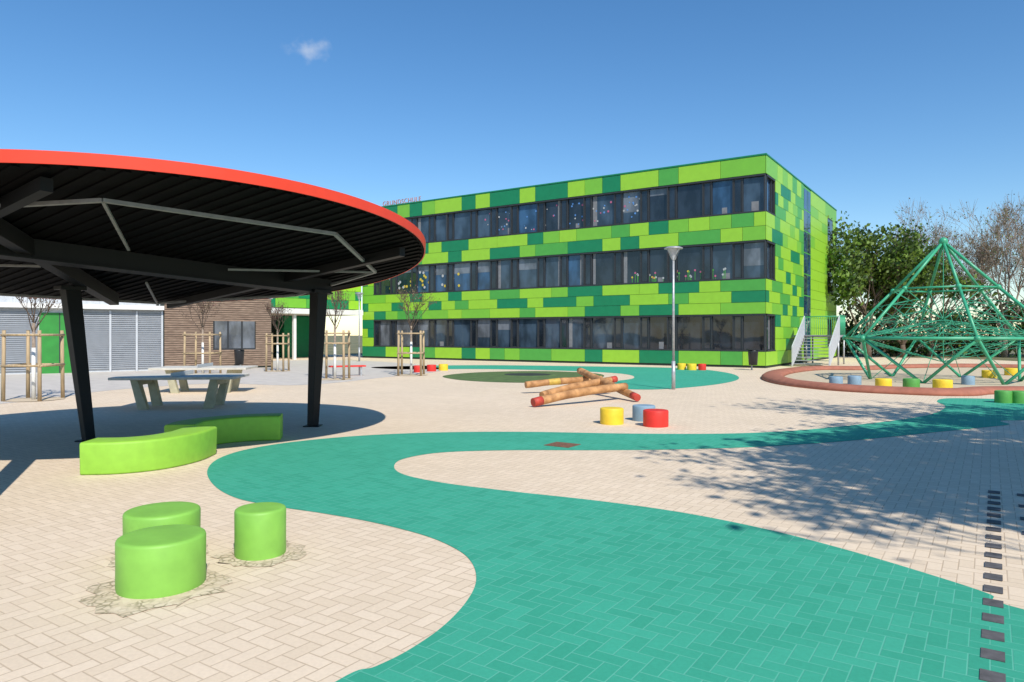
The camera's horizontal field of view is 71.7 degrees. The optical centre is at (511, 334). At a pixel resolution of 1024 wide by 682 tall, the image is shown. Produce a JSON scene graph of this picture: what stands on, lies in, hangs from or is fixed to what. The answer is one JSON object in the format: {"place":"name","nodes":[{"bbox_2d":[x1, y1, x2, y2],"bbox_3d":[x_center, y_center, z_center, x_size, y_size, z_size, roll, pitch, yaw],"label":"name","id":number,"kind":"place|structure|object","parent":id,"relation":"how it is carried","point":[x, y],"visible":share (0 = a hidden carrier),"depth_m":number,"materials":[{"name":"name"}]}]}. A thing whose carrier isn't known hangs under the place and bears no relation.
{"place":"outdoors","nodes":[
{"label":"outdoors","id":0,"kind":"place"},
{"bbox_2d":[0,360,438,403],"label":"pavement grey strip","id":1,"kind":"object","parent":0,"point":[296,374],"visible":0.6,"depth_m":28.49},
{"bbox_2d":[5,397,64,401],"bbox_3d":[-12.741,1.734,18.904,1.459,0.001,1.431,0,0,0],"label":"soil patch","id":2,"kind":"object","parent":1,"relation":"on","point":[29,399],"visible":0.9,"depth_m":18.81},
{"bbox_2d":[0,297,64,401],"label":"staked sapling","id":3,"kind":"object","parent":2,"relation":"on","point":[33,364],"visible":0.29,"depth_m":18.84,"materials":[{"name":"brown wood"}]},
{"bbox_2d":[0,296,272,374],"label":"walls","id":4,"kind":"structure","parent":1,"relation":"on","point":[88,306],"depth_m":33.09,"materials":[{"name":"grey metal"}]},
{"bbox_2d":[0,296,254,373],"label":"windows and louvres","id":5,"kind":"structure","parent":4,"relation":"attached to","point":[237,335],"depth_m":32.79,"materials":[{"name":"metal"}]},
{"bbox_2d":[164,299,270,365],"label":"wood slats","id":6,"kind":"object","parent":4,"relation":"attached to","point":[264,325],"visible":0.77,"depth_m":35.45,"materials":[{"name":"brown wood"}]},
{"bbox_2d":[234,349,244,365],"bbox_3d":[-13.573,1.235,35.289,0.520,1.030,0.520,0,0,0],"label":"litter bin","id":7,"kind":"object","parent":1,"relation":"on","point":[239,356],"visible":0.98,"depth_m":35.11,"materials":[{"name":"metal"}]},
{"bbox_2d":[322,378,351,379],"bbox_3d":[-6.844,1.734,27.375,1.313,0.001,1.334,0,0,0],"label":"soil patch","id":8,"kind":"object","parent":1,"relation":"on","point":[335,379],"visible":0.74,"depth_m":27.11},
{"bbox_2d":[324,290,354,379],"bbox_3d":[-6.990,-0.113,27.313,1.730,3.727,2.323,0,0,0],"label":"staked sapling","id":9,"kind":"object","parent":8,"relation":"on","point":[343,333],"visible":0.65,"depth_m":27.35,"materials":[{"name":"brown wood"}]},
{"bbox_2d":[328,365,365,375],"bbox_3d":[-6.893,1.530,29.679,1.496,0.440,0.399,0,0,-26],"label":"red bench","id":10,"kind":"object","parent":1,"relation":"on","point":[360,369],"visible":0.73,"depth_m":29.63,"materials":[{"name":"metal"}]},
{"bbox_2d":[355,292,363,360],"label":"street lamp","id":11,"kind":"object","parent":1,"relation":"on","point":[359,294],"visible":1,"depth_m":45.40,"materials":[{"name":"metal"}]},
{"bbox_2d":[414,365,419,371],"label":"round stool","id":12,"kind":"object","parent":1,"relation":"on","point":[416,368],"visible":0.75,"depth_m":32.34,"materials":[{"name":"red plastic"}]},
{"bbox_2d":[427,365,435,371],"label":"round stool","id":13,"kind":"object","parent":1,"relation":"on","point":[430,368],"visible":0.98,"depth_m":33.09,"materials":[{"name":"red rubber"}]},
{"bbox_2d":[271,286,362,359],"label":"link building","id":14,"kind":"structure","parent":0,"point":[295,325],"depth_m":52.07,"materials":[{"name":"paint"}]},
{"bbox_2d":[0,355,1023,681],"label":"pavement","id":15,"kind":"structure","parent":0,"point":[342,597],"depth_m":7.53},
{"bbox_2d":[79,426,216,474],"bbox_3d":[-4.740,1.542,9.488,0.819,0.405,1.877,0,0,30],"label":"curved bench","id":16,"kind":"object","parent":15,"relation":"on","point":[160,451],"visible":1,"depth_m":9.02,"materials":[{"name":"plastic"}]},
{"bbox_2d":[77,563,232,616],"bbox_3d":[-2.450,1.742,4.881,0.913,0.001,0.953,0,0,-41],"label":"cobble patch","id":17,"kind":"object","parent":15,"relation":"on","point":[106,599],"visible":0.59,"depth_m":4.67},
{"bbox_2d":[115,524,205,598],"bbox_3d":[-2.440,1.569,4.940,0.570,0.353,0.570,0,0,0],"label":"round stool","id":18,"kind":"object","parent":17,"relation":"on","point":[161,561],"visible":1,"depth_m":4.72,"materials":[{"name":"rubber"}]},
{"bbox_2d":[108,544,208,566],"bbox_3d":[-2.800,1.741,5.642,0.712,0.001,0.880,0,0,-27],"label":"cobble patch","id":19,"kind":"object","parent":15,"relation":"on","point":[111,563],"visible":0.17,"depth_m":5.46,"materials":[{"name":"beige stone"}]},
{"bbox_2d":[122,501,200,534],"bbox_3d":[-2.790,1.569,5.660,0.560,0.353,0.560,0,0,0],"label":"round stool","id":20,"kind":"object","parent":19,"relation":"on","point":[158,514],"visible":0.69,"depth_m":5.53,"materials":[{"name":"plastic"}]},
{"bbox_2d":[108,370,249,409],"bbox_3d":[-7.900,1.320,17.000,2.740,0.860,1.560,0,0,-7],"label":"table tennis","id":21,"kind":"object","parent":15,"relation":"on","point":[213,397],"visible":1,"depth_m":16.57,"materials":[{"name":"concrete"}]},
{"bbox_2d":[148,363,257,392],"bbox_3d":[-9.300,1.320,21.500,2.740,0.860,1.560,0,0,-7],"label":"table tennis","id":22,"kind":"object","parent":15,"relation":"on","point":[184,386],"visible":0.88,"depth_m":21.04,"materials":[{"name":"concrete"}]},
{"bbox_2d":[0,149,425,441],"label":"round canopy shelter","id":23,"kind":"object","parent":15,"relation":"on","point":[77,229],"visible":0.99,"depth_m":10.00,"materials":[{"name":"red paint"}]},
{"bbox_2d":[164,413,282,443],"bbox_3d":[-4.581,1.542,11.321,0.812,0.405,2.012,0,0,39],"label":"curved bench","id":24,"kind":"object","parent":15,"relation":"on","point":[248,427],"visible":0.74,"depth_m":11.47,"materials":[{"name":"plastic"}]},
{"bbox_2d":[211,540,306,566],"bbox_3d":[-1.967,1.741,5.620,0.662,0.001,0.700,0,0,43],"label":"cobble patch","id":25,"kind":"object","parent":15,"relation":"on","point":[295,552],"visible":0.66,"depth_m":5.50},
{"bbox_2d":[234,502,285,560],"bbox_3d":[-2.000,1.560,5.640,0.390,0.373,0.390,0,0,0],"label":"round stool","id":26,"kind":"object","parent":25,"relation":"on","point":[259,530],"visible":1,"depth_m":5.48,"materials":[{"name":"plastic"}]},
{"bbox_2d":[399,374,426,375],"bbox_3d":[-4.298,1.734,30.156,1.422,0.001,1.421,0,0,0],"label":"soil patch","id":27,"kind":"object","parent":15,"relation":"on","point":[411,375],"visible":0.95,"depth_m":30.47,"materials":[{"name":"beige sand"}]},
{"bbox_2d":[395,285,439,375],"bbox_3d":[-4.006,-0.192,29.983,1.882,3.886,1.856,0,0,0],"label":"staked sapling","id":28,"kind":"object","parent":27,"relation":"on","point":[422,343],"visible":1,"depth_m":30.05,"materials":[{"name":"brown wood"}]},
{"bbox_2d":[439,364,447,370],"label":"round stool","id":29,"kind":"object","parent":15,"relation":"on","point":[443,367],"visible":1,"depth_m":33.85,"materials":[{"name":"yellow rubber"}]},
{"bbox_2d":[443,371,603,382],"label":"artificial turf","id":30,"kind":"structure","parent":15,"relation":"on","point":[486,376],"depth_m":29.09,"materials":[{"name":"green plastic"}]},
{"bbox_2d":[498,373,556,376],"bbox_3d":[0.656,1.726,30.297,2.600,0.023,2.600,0,0,0],"label":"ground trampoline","id":31,"kind":"object","parent":30,"relation":"on","point":[527,374],"visible":1,"depth_m":30.22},
{"bbox_2d":[524,368,640,406],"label":"climbing logs","id":32,"kind":"object","parent":15,"relation":"on","point":[588,383],"visible":1,"depth_m":19.06,"materials":[{"name":"brown wood"}]},
{"bbox_2d":[363,155,835,367],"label":"walls","id":33,"kind":"structure","parent":15,"relation":"on","point":[707,365],"depth_m":41.43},
{"bbox_2d":[362,155,835,365],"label":"facade panels","id":34,"kind":"object","parent":33,"relation":"attached to","point":[785,229],"visible":0.86,"depth_m":41.83,"materials":[{"name":"green metal"}]},
{"bbox_2d":[373,173,832,359],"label":"windows","id":35,"kind":"structure","parent":33,"relation":"attached to","point":[751,259],"depth_m":42.02,"materials":[{"name":"glass"}]},
{"bbox_2d":[389,196,725,288],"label":"window decorations","id":36,"kind":"object","parent":35,"relation":"attached to","point":[654,279],"depth_m":41.57},
{"bbox_2d":[381,153,836,210],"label":"roof cap","id":37,"kind":"object","parent":33,"relation":"on","point":[779,164],"visible":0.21,"depth_m":41.95,"materials":[{"name":"green metal"}]},
{"bbox_2d":[383,196,420,205],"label":"rooftop sign","id":38,"kind":"object","parent":37,"relation":"on","point":[402,201],"visible":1,"depth_m":50.40,"materials":[{"name":"metal"}]},
{"bbox_2d":[600,407,623,424],"bbox_3d":[1.946,1.589,13.820,0.458,0.313,0.458,0,0,0],"label":"round stool","id":39,"kind":"object","parent":15,"relation":"on","point":[611,415],"visible":1,"depth_m":13.63,"materials":[{"name":"yellow rubber"}]},
{"bbox_2d":[632,404,654,421],"bbox_3d":[2.667,1.589,14.348,0.459,0.313,0.459,0,0,0],"label":"round stool","id":40,"kind":"object","parent":15,"relation":"on","point":[637,412],"visible":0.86,"depth_m":14.18,"materials":[{"name":"plastic"}]},
{"bbox_2d":[643,409,668,427],"bbox_3d":[2.728,1.589,13.459,0.477,0.313,0.477,0,0,0],"label":"round stool","id":41,"kind":"object","parent":15,"relation":"on","point":[655,418],"visible":1,"depth_m":13.26,"materials":[{"name":"red plastic"}]},
{"bbox_2d":[664,246,682,389],"bbox_3d":[5.100,-0.515,22.400,0.580,4.530,0.580,0,0,0],"label":"street lamp","id":42,"kind":"object","parent":15,"relation":"on","point":[673,251],"visible":1,"depth_m":22.36,"materials":[{"name":"metal"}]},
{"bbox_2d":[746,349,759,369],"bbox_3d":[11.708,1.235,34.445,0.520,1.030,0.520,0,0,0],"label":"litter bin","id":43,"kind":"object","parent":15,"relation":"on","point":[752,357],"visible":0.98,"depth_m":34.26,"materials":[{"name":"metal"}]},
{"bbox_2d":[792,315,845,365],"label":"external staircase","id":44,"kind":"structure","parent":15,"relation":"on","point":[800,336],"depth_m":39.68,"materials":[{"name":"metal"}]},
{"bbox_2d":[825,211,941,357],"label":"leafy tree","id":45,"kind":"object","parent":15,"relation":"on","point":[849,270],"visible":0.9,"depth_m":49.76,"materials":[{"name":"green plant"}]},
{"bbox_2d":[761,363,1023,395],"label":"sand pit kerb","id":46,"kind":"structure","parent":15,"relation":"on","point":[776,376],"depth_m":22.18,"materials":[{"name":"rubber"}]},
{"bbox_2d":[784,367,1023,387],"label":"sand pit","id":47,"kind":"object","parent":15,"relation":"on","point":[897,378],"visible":0.29,"depth_m":29.09,"materials":[{"name":"beige sand"}]},
{"bbox_2d":[829,376,842,383],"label":"round stool","id":48,"kind":"object","parent":47,"relation":"on","point":[836,379],"visible":0.87,"depth_m":23.88,"materials":[{"name":"rubber"}]},
{"bbox_2d":[848,375,861,384],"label":"round stool","id":49,"kind":"object","parent":47,"relation":"on","point":[854,380],"visible":0.94,"depth_m":24.28,"materials":[{"name":"plastic"}]},
{"bbox_2d":[875,378,891,385],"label":"round stool","id":50,"kind":"object","parent":47,"relation":"on","point":[883,381],"visible":0.81,"depth_m":22.78,"materials":[{"name":"yellow plastic"}]},
{"bbox_2d":[903,378,919,386],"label":"round stool","id":51,"kind":"object","parent":47,"relation":"on","point":[911,382],"visible":0.84,"depth_m":22.78,"materials":[{"name":"green plastic"}]},
{"bbox_2d":[842,237,1023,384],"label":"climbing net pyramid","id":52,"kind":"object","parent":47,"relation":"on","point":[868,336],"visible":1,"depth_m":26.41,"materials":[{"name":"green metal"}]},
{"bbox_2d":[932,379,952,387],"bbox_3d":[13.653,1.589,22.483,0.561,0.313,0.561,0,0,0],"label":"round stool","id":53,"kind":"object","parent":47,"relation":"on","point":[942,383],"visible":0.84,"depth_m":22.27,"materials":[{"name":"yellow rubber"}]},
{"bbox_2d":[961,375,974,384],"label":"round stool","id":54,"kind":"object","parent":47,"relation":"on","point":[967,380],"visible":0.97,"depth_m":24.28,"materials":[{"name":"rubber"}]},
{"bbox_2d":[981,370,996,377],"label":"round stool","id":55,"kind":"object","parent":47,"relation":"on","point":[987,374],"visible":0.77,"depth_m":28.06,"materials":[{"name":"yellow plastic"}]},
{"bbox_2d":[1004,368,1017,375],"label":"round stool","id":56,"kind":"object","parent":47,"relation":"on","point":[1013,371],"visible":0.73,"depth_m":29.76,"materials":[{"name":"yellow plastic"}]},
{"bbox_2d":[861,230,991,357],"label":"leafy tree","id":57,"kind":"object","parent":15,"relation":"on","point":[949,277],"visible":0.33,"depth_m":50.62,"materials":[{"name":"green plant"}]},
{"bbox_2d":[979,490,1023,681],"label":"dark paver line","id":58,"kind":"object","parent":15,"relation":"on","point":[989,675],"visible":1,"depth_m":4.59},
{"bbox_2d":[0,0,1023,335],"label":"sky","id":59,"kind":"structure","parent":0,"point":[875,106],"materials":[{"name":"blue"}]},
{"bbox_2d":[377,365,738,389],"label":"teal path","id":60,"kind":"structure","parent":0,"point":[646,378],"depth_m":30.61,"materials":[{"name":"teal rubber"}]},
{"bbox_2d":[677,363,685,369],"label":"round stool","id":61,"kind":"object","parent":60,"relation":"on","point":[681,366],"visible":1,"depth_m":34.66,"materials":[{"name":"yellow rubber"}]},
{"bbox_2d":[687,364,696,369],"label":"round stool","id":62,"kind":"object","parent":60,"relation":"on","point":[691,366],"visible":0.98,"depth_m":34.26,"materials":[{"name":"yellow plastic"}]},
{"bbox_2d":[698,364,705,369],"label":"round stool","id":63,"kind":"object","parent":60,"relation":"on","point":[701,366],"visible":0.98,"depth_m":34.25,"materials":[{"name":"red rubber"}]},
{"bbox_2d":[207,398,1023,681],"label":"teal path","id":64,"kind":"structure","parent":0,"point":[567,589],"depth_m":4.95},
{"bbox_2d":[545,442,580,447],"bbox_3d":[0.791,1.736,11.144,0.440,0.011,0.400,0,0,34],"label":"drain cover","id":65,"kind":"object","parent":64,"relation":"on","point":[562,444],"visible":1,"depth_m":11.12,"materials":[{"name":"metal"}]},
{"bbox_2d":[994,390,1011,402],"bbox_3d":[12.497,1.589,18.037,0.386,0.313,0.386,0,0,0],"label":"round stool","id":66,"kind":"object","parent":64,"relation":"on","point":[1002,396],"visible":1,"depth_m":17.89,"materials":[{"name":"green rubber"}]},
{"bbox_2d":[1012,390,1023,403],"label":"round stool","id":67,"kind":"object","parent":64,"relation":"on","point":[1017,396],"visible":0.92,"depth_m":17.80,"materials":[{"name":"green plastic"}]},
{"bbox_2d":[323,336,1023,360],"bbox_3d":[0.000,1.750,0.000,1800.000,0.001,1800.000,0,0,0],"label":"ground","id":68,"kind":"structure","parent":0,"point":[354,344],"depth_m":71.48,"materials":[{"name":"beige plant"}]},
{"bbox_2d":[836,291,1023,356],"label":"shrub hedge","id":69,"kind":"object","parent":68,"relation":"on","point":[923,350],"visible":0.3,"depth_m":56.08,"materials":[{"name":"green plant"}]},
{"bbox_2d":[860,197,1021,355],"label":"budding tree","id":70,"kind":"object","parent":68,"relation":"on","point":[972,271],"visible":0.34,"depth_m":54.49,"materials":[{"name":"brown plant"}]},
{"bbox_2d":[900,192,1023,356],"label":"budding tree","id":71,"kind":"object","parent":68,"relation":"on","point":[1005,227],"visible":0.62,"depth_m":53.93,"materials":[{"name":"brown plant"}]},
{"bbox_2d":[975,194,1023,310],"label":"budding tree","id":72,"kind":"object","parent":68,"relation":"on","point":[1005,272],"visible":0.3,"depth_m":57.92,"materials":[{"name":"brown plant"}]},
{"bbox_2d":[999,228,1023,276],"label":"budding tree","id":73,"kind":"object","parent":68,"relation":"on","point":[1021,253],"visible":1,"depth_m":50.16,"materials":[{"name":"brown plant"}]},
{"label":"soil patch","id":74,"kind":"object","parent":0,"visible":0},
{"bbox_2d":[179,302,221,373],"bbox_3d":[-13.462,-0.191,30.897,1.944,3.882,1.827,0,0,39],"label":"staked sapling","id":75,"kind":"object","parent":74,"relation":"on","point":[202,305],"visible":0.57,"depth_m":30.81,"materials":[{"name":"brown wood"}]},
{"label":"soil patch","id":76,"kind":"object","parent":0,"visible":0},
{"bbox_2d":[262,300,294,371],"bbox_3d":[-11.049,0.026,33.380,1.456,3.449,1.794,0,0,0],"label":"staked sapling","id":77,"kind":"object","parent":76,"relation":"on","point":[280,311],"visible":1,"depth_m":33.40,"materials":[{"name":"brown wood"}]}
]}

